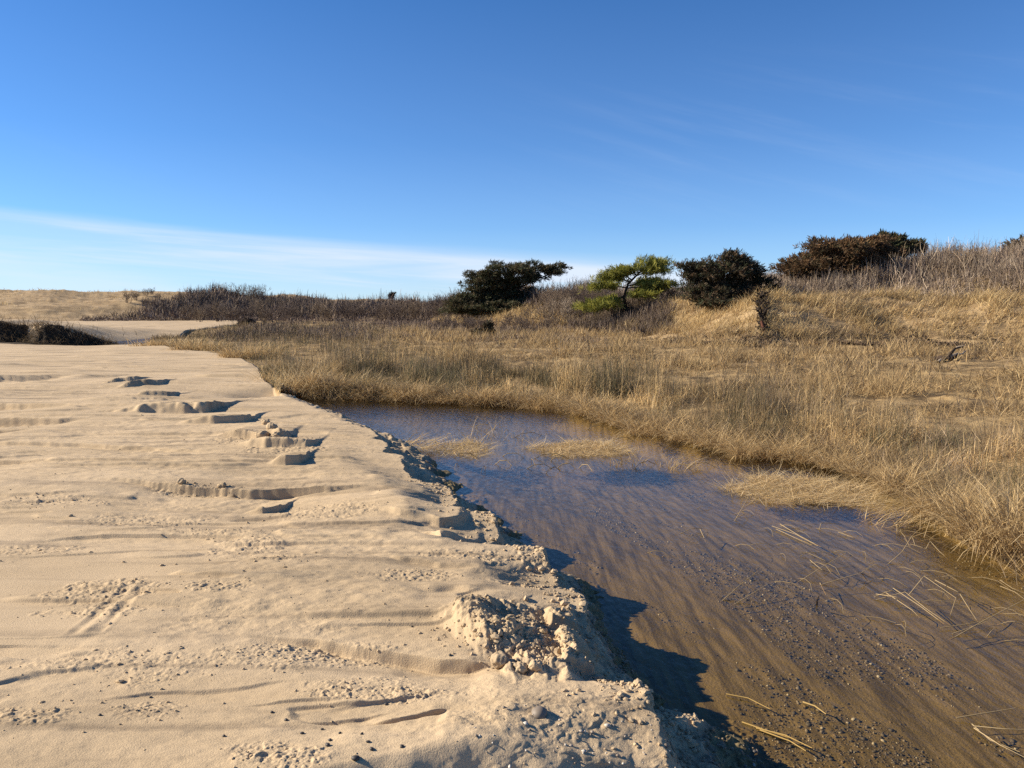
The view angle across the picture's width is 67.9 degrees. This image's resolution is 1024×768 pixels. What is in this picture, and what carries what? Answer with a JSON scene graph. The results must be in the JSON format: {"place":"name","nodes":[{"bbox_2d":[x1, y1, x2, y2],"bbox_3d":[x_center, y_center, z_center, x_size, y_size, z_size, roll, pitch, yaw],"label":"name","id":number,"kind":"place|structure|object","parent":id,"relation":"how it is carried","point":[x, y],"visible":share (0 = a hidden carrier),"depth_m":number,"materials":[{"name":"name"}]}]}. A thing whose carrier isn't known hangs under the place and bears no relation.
{"place":"outdoors","nodes":[
{"label":"outdoors","id":0,"kind":"place"},
{"bbox_2d":[0,321,114,345],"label":"peat bank","id":1,"kind":"structure","parent":0,"point":[49,336],"depth_m":36.98,"materials":[{"name":"soil"}]},
{"bbox_2d":[0,319,721,767],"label":"sand flat","id":2,"kind":"structure","parent":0,"point":[126,413],"depth_m":4.06,"materials":[{"name":"sand"}]},
{"bbox_2d":[255,430,268,437],"bbox_3d":[-2.907,0.602,8.835,0.160,0.137,0.170,-2,6,-22],"label":"sand clod","id":3,"kind":"object","parent":2,"relation":"on","point":[261,433],"visible":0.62,"depth_m":8.78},
{"bbox_2d":[490,650,508,668],"bbox_3d":[-0.055,1.209,3.322,0.080,0.067,0.083,-2,6,-18],"label":"sand clod","id":4,"kind":"object","parent":2,"relation":"on","point":[499,659],"visible":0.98,"depth_m":3.30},
{"bbox_2d":[0,402,1009,767],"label":"sand crumbs","id":5,"kind":"object","parent":2,"relation":"on","point":[634,686],"visible":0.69,"depth_m":3.53,"materials":[{"name":"sand"}]},
{"bbox_2d":[512,661,527,673],"bbox_3d":[0.032,1.226,3.282,0.071,0.055,0.070,0,6,3],"label":"sand clod","id":6,"kind":"object","parent":2,"relation":"on","point":[520,667],"visible":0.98,"depth_m":3.26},
{"bbox_2d":[528,659,542,671],"bbox_3d":[0.101,1.214,3.271,0.066,0.052,0.058,0,6,-1],"label":"sand clod","id":7,"kind":"object","parent":2,"relation":"on","point":[535,665],"visible":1,"depth_m":3.25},
{"bbox_2d":[470,705,678,767],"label":"ledge gravel","id":8,"kind":"structure","parent":2,"relation":"on","point":[539,712],"depth_m":2.83,"materials":[{"name":"stone"}]},
{"bbox_2d":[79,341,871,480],"bbox_3d":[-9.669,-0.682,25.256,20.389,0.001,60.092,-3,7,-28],"label":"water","id":9,"kind":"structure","parent":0,"point":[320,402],"depth_m":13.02,"materials":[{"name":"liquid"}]},
{"bbox_2d":[330,372,419,400],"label":"grass tussock","id":10,"kind":"object","parent":9,"relation":"in","point":[361,395],"depth_m":15.59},
{"bbox_2d":[369,379,435,402],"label":"grass tussock","id":11,"kind":"object","parent":9,"relation":"in","point":[396,389],"depth_m":15.39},
{"bbox_2d":[379,370,460,403],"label":"grass tussock","id":12,"kind":"object","parent":9,"relation":"in","point":[403,393],"depth_m":15.16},
{"bbox_2d":[426,433,501,460],"bbox_3d":[-0.652,0.773,10.121,1.312,0.188,1.700,0,6,0],"label":"straw mat","id":13,"kind":"object","parent":9,"relation":"on","point":[467,449],"visible":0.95,"depth_m":10.08,"materials":[{"name":"beige plant"}]},
{"bbox_2d":[452,416,529,441],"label":"reed tuft","id":14,"kind":"object","parent":9,"relation":"in","point":[490,432],"visible":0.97,"depth_m":11.05,"materials":[{"name":"beige plant"}]},
{"bbox_2d":[515,388,610,413],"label":"grass tussock","id":15,"kind":"object","parent":9,"relation":"in","point":[546,407],"depth_m":13.99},
{"bbox_2d":[516,434,646,458],"bbox_3d":[0.905,0.775,10.106,1.852,0.186,1.715,0,6,0],"label":"straw mat","id":16,"kind":"object","parent":9,"relation":"on","point":[594,444],"visible":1,"depth_m":10.07,"materials":[{"name":"yellow plant"}]},
{"bbox_2d":[597,407,671,432],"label":"grass tussock","id":17,"kind":"object","parent":9,"relation":"in","point":[618,422],"depth_m":11.93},
{"bbox_2d":[605,445,690,467],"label":"reed tuft","id":18,"kind":"object","parent":9,"relation":"in","point":[633,460],"visible":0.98,"depth_m":9.25,"materials":[{"name":"yellow plant"}]},
{"bbox_2d":[609,407,714,439],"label":"grass tussock","id":19,"kind":"object","parent":9,"relation":"in","point":[638,431],"depth_m":11.24,"materials":[{"name":"plant"}]},
{"bbox_2d":[648,416,732,446],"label":"grass tussock","id":20,"kind":"object","parent":9,"relation":"in","point":[677,436],"depth_m":10.65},
{"bbox_2d":[661,449,721,472],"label":"reed tuft","id":21,"kind":"object","parent":9,"relation":"in","point":[668,467],"visible":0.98,"depth_m":8.91,"materials":[{"name":"yellow plant"}]},
{"bbox_2d":[679,424,760,450],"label":"grass tussock","id":22,"kind":"object","parent":9,"relation":"in","point":[711,441],"depth_m":10.13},
{"bbox_2d":[703,433,782,459],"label":"grass tussock","id":23,"kind":"object","parent":9,"relation":"in","point":[731,447],"depth_m":9.72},
{"bbox_2d":[720,571,765,606],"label":"bent reed","id":24,"kind":"object","parent":9,"relation":"in","point":[736,588],"visible":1,"depth_m":4.96,"materials":[{"name":"brown plant"}]},
{"bbox_2d":[711,427,829,465],"bbox_3d":[3.221,0.700,9.619,1.715,0.464,1.262,0,6,0],"label":"grass tussock","id":25,"kind":"object","parent":9,"relation":"in","point":[770,454],"depth_m":9.49,"materials":[{"name":"plant"}]},
{"bbox_2d":[760,729,805,750],"bbox_3d":[1.193,1.562,3.341,0.022,0.009,0.218,-5,8,-42],"label":"drowned straw","id":26,"kind":"object","parent":9,"relation":"on","point":[781,738],"visible":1,"depth_m":3.35,"materials":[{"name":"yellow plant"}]},
{"bbox_2d":[756,727,811,747],"bbox_3d":[1.203,1.559,3.360,0.249,0.013,0.023,5,8,39],"label":"drowned straw","id":27,"kind":"object","parent":9,"relation":"on","point":[782,734],"visible":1,"depth_m":3.37,"materials":[{"name":"yellow plant"}]},
{"bbox_2d":[772,520,818,545],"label":"bent reed","id":28,"kind":"object","parent":9,"relation":"in","point":[793,533],"visible":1,"depth_m":6.31,"materials":[{"name":"yellow plant"}]},
{"bbox_2d":[765,439,831,464],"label":"grass tussock","id":29,"kind":"object","parent":9,"relation":"in","point":[799,452],"depth_m":9.31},
{"bbox_2d":[703,461,901,512],"bbox_3d":[2.962,1.006,7.778,2.085,0.203,1.902,4,7,31],"label":"straw mat","id":30,"kind":"object","parent":9,"relation":"on","point":[807,484],"visible":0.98,"depth_m":7.77,"materials":[{"name":"yellow plant"}]},
{"bbox_2d":[797,552,845,582],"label":"bent reed","id":31,"kind":"object","parent":9,"relation":"in","point":[816,565],"visible":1,"depth_m":5.54,"materials":[{"name":"yellow plant"}]},
{"bbox_2d":[798,444,883,470],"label":"grass tussock","id":32,"kind":"object","parent":9,"relation":"in","point":[825,463],"depth_m":8.93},
{"bbox_2d":[814,564,875,594],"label":"bent reed","id":33,"kind":"object","parent":9,"relation":"in","point":[842,578],"visible":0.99,"depth_m":5.24,"materials":[{"name":"brown plant"}]},
{"bbox_2d":[820,453,911,481],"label":"grass tussock","id":34,"kind":"object","parent":9,"relation":"in","point":[851,469],"depth_m":8.46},
{"bbox_2d":[852,498,934,543],"bbox_3d":[3.362,1.105,6.674,0.757,0.299,1.131,2,6,22],"label":"reed tuft","id":35,"kind":"object","parent":9,"relation":"in","point":[881,521],"visible":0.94,"depth_m":6.72,"materials":[{"name":"yellow plant"}]},
{"bbox_2d":[850,453,957,501],"bbox_3d":[4.028,0.912,7.849,1.119,0.360,1.289,2,6,17],"label":"grass tussock","id":36,"kind":"object","parent":9,"relation":"in","point":[888,480],"depth_m":7.79,"materials":[{"name":"plant"}]},
{"bbox_2d":[874,588,949,624],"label":"bent reed","id":37,"kind":"object","parent":9,"relation":"in","point":[893,596],"visible":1,"depth_m":4.87,"materials":[{"name":"yellow plant"}]},
{"bbox_2d":[886,536,946,565],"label":"bent reed","id":38,"kind":"object","parent":9,"relation":"in","point":[918,546],"visible":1,"depth_m":5.85,"materials":[{"name":"brown plant"}]},
{"bbox_2d":[881,465,994,524],"bbox_3d":[3.813,1.000,6.747,0.971,0.492,1.101,-5,8,-40],"label":"grass tussock","id":39,"kind":"object","parent":9,"relation":"in","point":[930,505],"depth_m":6.78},
{"bbox_2d":[877,477,1019,531],"bbox_3d":[3.947,1.014,6.726,1.390,0.387,1.206,2,6,19],"label":"grass tussock","id":40,"kind":"object","parent":9,"relation":"in","point":[918,510],"depth_m":6.83,"materials":[{"name":"plant"}]},
{"bbox_2d":[908,576,1000,621],"bbox_3d":[2.841,1.359,4.879,0.396,0.125,0.469,-3,7,-28],"label":"bent reed","id":41,"kind":"object","parent":9,"relation":"in","point":[961,595],"visible":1,"depth_m":4.83,"materials":[{"name":"yellow plant"}]},
{"bbox_2d":[940,600,1023,639],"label":"bent reed","id":42,"kind":"object","parent":9,"relation":"in","point":[975,622],"visible":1,"depth_m":4.50,"materials":[{"name":"yellow plant"}]},
{"bbox_2d":[956,708,1023,756],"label":"bent reed","id":43,"kind":"object","parent":9,"relation":"in","point":[978,730],"visible":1,"depth_m":3.37,"materials":[{"name":"yellow plant"}]},
{"bbox_2d":[0,263,1023,345],"bbox_3d":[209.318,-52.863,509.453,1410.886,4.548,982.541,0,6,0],"label":"dune hill","id":44,"kind":"structure","parent":0,"point":[49,304],"depth_m":35.27,"materials":[{"name":"plant"}]},
{"bbox_2d":[226,282,255,297],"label":"bare shrub","id":45,"kind":"object","parent":44,"relation":"on","point":[237,290],"visible":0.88,"depth_m":96.25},
{"bbox_2d":[242,285,270,297],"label":"bare shrub","id":46,"kind":"object","parent":44,"relation":"on","point":[256,291],"visible":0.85,"depth_m":97.81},
{"bbox_2d":[79,280,537,323],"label":"distant brushwood","id":47,"kind":"object","parent":44,"relation":"on","point":[161,309],"visible":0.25,"depth_m":87.22,"materials":[{"name":"plant"}]},
{"bbox_2d":[338,297,367,318],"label":"bare shrub","id":48,"kind":"object","parent":44,"relation":"on","point":[360,311],"visible":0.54,"depth_m":81.26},
{"bbox_2d":[389,297,409,319],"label":"bare shrub","id":49,"kind":"object","parent":44,"relation":"on","point":[398,315],"visible":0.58,"depth_m":73.53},
{"bbox_2d":[390,295,426,320],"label":"bare shrub","id":50,"kind":"object","parent":44,"relation":"on","point":[414,312],"visible":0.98,"depth_m":71.84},
{"bbox_2d":[413,301,433,315],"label":"bare shrub","id":51,"kind":"object","parent":44,"relation":"on","point":[426,310],"visible":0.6,"depth_m":79.25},
{"bbox_2d":[427,303,454,317],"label":"bare shrub","id":52,"kind":"object","parent":44,"relation":"on","point":[436,309],"visible":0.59,"depth_m":71.10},
{"bbox_2d":[204,277,699,351],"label":"brushwood","id":53,"kind":"object","parent":44,"relation":"on","point":[660,315],"visible":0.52,"depth_m":44.35,"materials":[{"name":"plant"}]},
{"bbox_2d":[437,259,573,316],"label":"cedar tree","id":54,"kind":"object","parent":44,"relation":"on","point":[491,293],"visible":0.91,"depth_m":65.23,"materials":[{"name":"green plant"}]},
{"bbox_2d":[527,302,561,325],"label":"bare shrub","id":55,"kind":"object","parent":44,"relation":"on","point":[543,314],"visible":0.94,"depth_m":51.75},
{"bbox_2d":[535,283,559,307],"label":"bare shrub","id":56,"kind":"object","parent":44,"relation":"on","point":[541,293],"visible":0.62,"depth_m":59.77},
{"bbox_2d":[542,287,570,309],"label":"bare shrub","id":57,"kind":"object","parent":44,"relation":"on","point":[552,296],"visible":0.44,"depth_m":55.93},
{"bbox_2d":[544,298,568,318],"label":"bare shrub","id":58,"kind":"object","parent":44,"relation":"on","point":[558,307],"visible":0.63,"depth_m":53.43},
{"bbox_2d":[544,287,569,313],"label":"bare shrub","id":59,"kind":"object","parent":44,"relation":"on","point":[560,298],"visible":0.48,"depth_m":54.81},
{"bbox_2d":[539,294,578,323],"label":"bare shrub","id":60,"kind":"object","parent":44,"relation":"on","point":[563,312],"visible":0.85,"depth_m":51.68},
{"bbox_2d":[561,282,589,302],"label":"bare shrub","id":61,"kind":"object","parent":44,"relation":"on","point":[574,291],"visible":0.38,"depth_m":57.11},
{"bbox_2d":[568,285,595,304],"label":"bare shrub","id":62,"kind":"object","parent":44,"relation":"on","point":[580,297],"visible":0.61,"depth_m":54.44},
{"bbox_2d":[570,253,678,315],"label":"pine tree","id":63,"kind":"object","parent":44,"relation":"on","point":[649,285],"visible":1,"depth_m":45.40,"materials":[{"name":"green plant"}]},
{"bbox_2d":[660,287,681,298],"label":"bare shrub","id":64,"kind":"object","parent":44,"relation":"on","point":[672,293],"visible":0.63,"depth_m":46.43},
{"bbox_2d":[670,247,781,308],"bbox_3d":[10.868,-5.231,38.155,5.322,3.341,4.750,-6,8,-43],"label":"cedar tree","id":65,"kind":"object","parent":44,"relation":"on","point":[713,287],"visible":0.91,"depth_m":37.79,"materials":[{"name":"green plant"}]},
{"bbox_2d":[750,288,771,331],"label":"small cedar shrub","id":66,"kind":"object","parent":44,"relation":"attached to","point":[760,313],"visible":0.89,"depth_m":33.07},
{"bbox_2d":[780,276,803,293],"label":"bare shrub","id":67,"kind":"object","parent":44,"relation":"on","point":[793,284],"visible":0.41,"depth_m":39.39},
{"bbox_2d":[576,235,1023,301],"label":"brushwood","id":68,"kind":"object","parent":44,"relation":"on","point":[918,265],"visible":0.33,"depth_m":39.51,"materials":[{"name":"plant"}]},
{"bbox_2d":[768,233,908,282],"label":"cedar tree","id":69,"kind":"object","parent":44,"relation":"on","point":[819,256],"visible":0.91,"depth_m":42.09,"materials":[{"name":"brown plant"}]},
{"bbox_2d":[856,263,882,287],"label":"bare shrub","id":70,"kind":"object","parent":44,"relation":"on","point":[875,272],"visible":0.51,"depth_m":40.63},
{"bbox_2d":[877,228,929,263],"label":"cedar tree","id":71,"kind":"object","parent":44,"relation":"on","point":[902,242],"visible":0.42,"depth_m":44.71,"materials":[{"name":"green plant"}]},
{"bbox_2d":[930,244,962,266],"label":"bare shrub","id":72,"kind":"object","parent":44,"relation":"on","point":[953,253],"visible":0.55,"depth_m":41.09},
{"bbox_2d":[932,254,967,277],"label":"bare shrub","id":73,"kind":"object","parent":44,"relation":"on","point":[955,263],"visible":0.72,"depth_m":39.79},
{"bbox_2d":[947,242,988,269],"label":"bare shrub","id":74,"kind":"object","parent":44,"relation":"on","point":[967,254],"visible":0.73,"depth_m":40.00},
{"bbox_2d":[972,248,1002,270],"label":"bare shrub","id":75,"kind":"object","parent":44,"relation":"on","point":[990,256],"visible":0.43,"depth_m":40.31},
{"bbox_2d":[971,253,1017,281],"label":"bare shrub","id":76,"kind":"object","parent":44,"relation":"on","point":[998,268],"visible":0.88,"depth_m":37.45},
{"bbox_2d":[988,272,1023,291],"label":"bare shrub","id":77,"kind":"object","parent":44,"relation":"on","point":[1004,279],"visible":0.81,"depth_m":35.63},
{"bbox_2d":[999,233,1023,253],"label":"bare shrub","id":78,"kind":"object","parent":44,"relation":"on","point":[1020,238],"visible":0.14,"depth_m":44.16,"materials":[{"name":"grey plant"}]},
{"bbox_2d":[999,253,1023,278],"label":"bare shrub","id":79,"kind":"object","parent":44,"relation":"on","point":[1014,265],"visible":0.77,"depth_m":37.02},
{"bbox_2d":[0,0,1023,300],"label":"sky","id":80,"kind":"structure","parent":0,"point":[351,149],"materials":[{"name":"blue"}]},
{"bbox_2d":[150,319,1023,609],"bbox_3d":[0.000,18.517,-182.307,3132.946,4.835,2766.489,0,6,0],"label":"marsh ground","id":81,"kind":"structure","parent":0,"point":[965,365],"depth_m":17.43,"materials":[{"name":"plant"}]},
{"bbox_2d":[126,332,210,346],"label":"grass tussock","id":82,"kind":"object","parent":81,"relation":"on","point":[153,343],"depth_m":30.40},
{"bbox_2d":[174,301,206,320],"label":"bare shrub","id":83,"kind":"object","parent":81,"relation":"on","point":[184,311],"visible":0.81,"depth_m":77.32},
{"bbox_2d":[161,336,236,350],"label":"grass tussock","id":84,"kind":"object","parent":81,"relation":"on","point":[189,346],"depth_m":27.61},
{"bbox_2d":[187,305,210,321],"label":"bare shrub","id":85,"kind":"object","parent":81,"relation":"on","point":[201,313],"visible":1,"depth_m":70.75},
{"bbox_2d":[203,296,235,321],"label":"bare shrub","id":86,"kind":"object","parent":81,"relation":"on","point":[215,311],"visible":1,"depth_m":71.32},
{"bbox_2d":[226,306,242,320],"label":"bare shrub","id":87,"kind":"object","parent":81,"relation":"on","point":[237,315],"visible":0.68,"depth_m":74.61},
{"bbox_2d":[237,316,255,324],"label":"dark shrub","id":88,"kind":"object","parent":81,"relation":"on","point":[248,319],"visible":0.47,"depth_m":60.56,"materials":[{"name":"brown plant"}]},
{"bbox_2d":[236,302,262,318],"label":"bare shrub","id":89,"kind":"object","parent":81,"relation":"on","point":[246,314],"visible":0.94,"depth_m":72.58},
{"bbox_2d":[211,338,294,359],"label":"grass tussock","id":90,"kind":"object","parent":81,"relation":"on","point":[231,354],"depth_m":23.30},
{"bbox_2d":[260,302,287,322],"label":"bare shrub","id":91,"kind":"object","parent":81,"relation":"on","point":[268,313],"visible":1,"depth_m":70.14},
{"bbox_2d":[278,301,299,319],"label":"bare shrub","id":92,"kind":"object","parent":81,"relation":"on","point":[293,312],"visible":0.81,"depth_m":74.85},
{"bbox_2d":[238,357,343,395],"bbox_3d":[-4.846,-0.226,16.370,2.865,0.806,2.383,0,6,0],"label":"grass tussock","id":93,"kind":"object","parent":81,"relation":"on","point":[285,389],"depth_m":16.09,"materials":[{"name":"plant"}]},
{"bbox_2d":[304,300,334,321],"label":"bare shrub","id":94,"kind":"object","parent":81,"relation":"on","point":[320,309],"visible":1,"depth_m":77.88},
{"bbox_2d":[286,366,395,399],"bbox_3d":[-3.580,-0.098,16.106,2.565,0.687,2.138,0,6,0],"label":"grass tussock","id":95,"kind":"object","parent":81,"relation":"on","point":[312,387],"depth_m":15.87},
{"bbox_2d":[336,299,363,321],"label":"bare shrub","id":96,"kind":"object","parent":81,"relation":"on","point":[345,316],"visible":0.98,"depth_m":74.13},
{"bbox_2d":[375,299,400,322],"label":"bare shrub","id":97,"kind":"object","parent":81,"relation":"on","point":[387,313],"visible":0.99,"depth_m":71.27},
{"bbox_2d":[418,391,466,404],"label":"grass tussock","id":98,"kind":"object","parent":81,"relation":"on","point":[443,399],"depth_m":14.86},
{"bbox_2d":[433,315,452,327],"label":"bare shrub","id":99,"kind":"object","parent":81,"relation":"on","point":[439,321],"visible":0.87,"depth_m":50.34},
{"bbox_2d":[461,317,479,330],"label":"bare shrub","id":100,"kind":"object","parent":81,"relation":"on","point":[471,324],"visible":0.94,"depth_m":47.61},
{"bbox_2d":[444,377,521,405],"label":"grass tussock","id":101,"kind":"object","parent":81,"relation":"on","point":[477,400],"depth_m":14.71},
{"bbox_2d":[469,318,496,337],"bbox_3d":[-1.435,-2.677,38.043,1.468,1.197,0.921,0,6,0],"label":"cedar sapling","id":102,"kind":"object","parent":81,"relation":"on","point":[488,325],"visible":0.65,"depth_m":37.89,"materials":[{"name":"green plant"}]},
{"bbox_2d":[485,388,542,406],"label":"grass tussock","id":103,"kind":"object","parent":81,"relation":"on","point":[512,402],"depth_m":14.52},
{"bbox_2d":[509,318,527,327],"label":"bare shrub","id":104,"kind":"object","parent":81,"relation":"on","point":[519,324],"visible":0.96,"depth_m":47.48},
{"bbox_2d":[508,387,574,407],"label":"grass tussock","id":105,"kind":"object","parent":81,"relation":"on","point":[533,402],"depth_m":14.31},
{"bbox_2d":[540,313,556,326],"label":"bare shrub","id":106,"kind":"object","parent":81,"relation":"on","point":[548,321],"visible":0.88,"depth_m":49.66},
{"bbox_2d":[547,387,640,418],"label":"grass tussock","id":107,"kind":"object","parent":81,"relation":"on","point":[575,408],"depth_m":13.22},
{"bbox_2d":[579,393,651,425],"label":"grass tussock","id":108,"kind":"object","parent":81,"relation":"on","point":[604,412],"depth_m":12.47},
{"bbox_2d":[351,320,1023,483],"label":"flattened straw","id":109,"kind":"object","parent":81,"relation":"on","point":[907,349],"visible":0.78,"depth_m":20.77,"materials":[{"name":"yellow plant"}]},
{"bbox_2d":[645,320,1020,347],"bbox_3d":[12.715,-2.035,30.790,15.075,1.112,6.434,2,6,15],"label":"wrack debris","id":110,"kind":"object","parent":81,"relation":"on","point":[934,342],"visible":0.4,"depth_m":30.62,"materials":[{"name":"plant"}]},
{"bbox_2d":[933,346,962,360],"bbox_3d":[12.990,-0.880,22.396,0.899,0.484,0.626,-1,6,-12],"label":"driftwood log","id":111,"kind":"object","parent":81,"relation":"on","point":[947,357],"visible":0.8,"depth_m":22.16,"materials":[{"name":"grey wood"}]},
{"bbox_2d":[889,460,1023,569],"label":"grass tussock","id":112,"kind":"object","parent":81,"relation":"on","point":[974,524],"depth_m":5.98,"materials":[{"name":"plant"}]},
{"bbox_2d":[290,388,1023,767],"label":"stream bed","id":113,"kind":"object","parent":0,"point":[690,672],"visible":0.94,"depth_m":5.21,"materials":[{"name":"liquid"}]},
{"bbox_2d":[402,431,456,452],"bbox_3d":[-1.237,0.711,10.046,1.220,0.265,1.190,0,6,0],"label":"straw mat","id":114,"kind":"object","parent":113,"relation":"on","point":[426,447],"visible":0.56,"depth_m":10.20,"materials":[{"name":"beige plant"}]},
{"bbox_2d":[500,461,1023,767],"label":"gravel","id":115,"kind":"structure","parent":0,"point":[819,754],"depth_m":4.15,"materials":[{"name":"gravel"}]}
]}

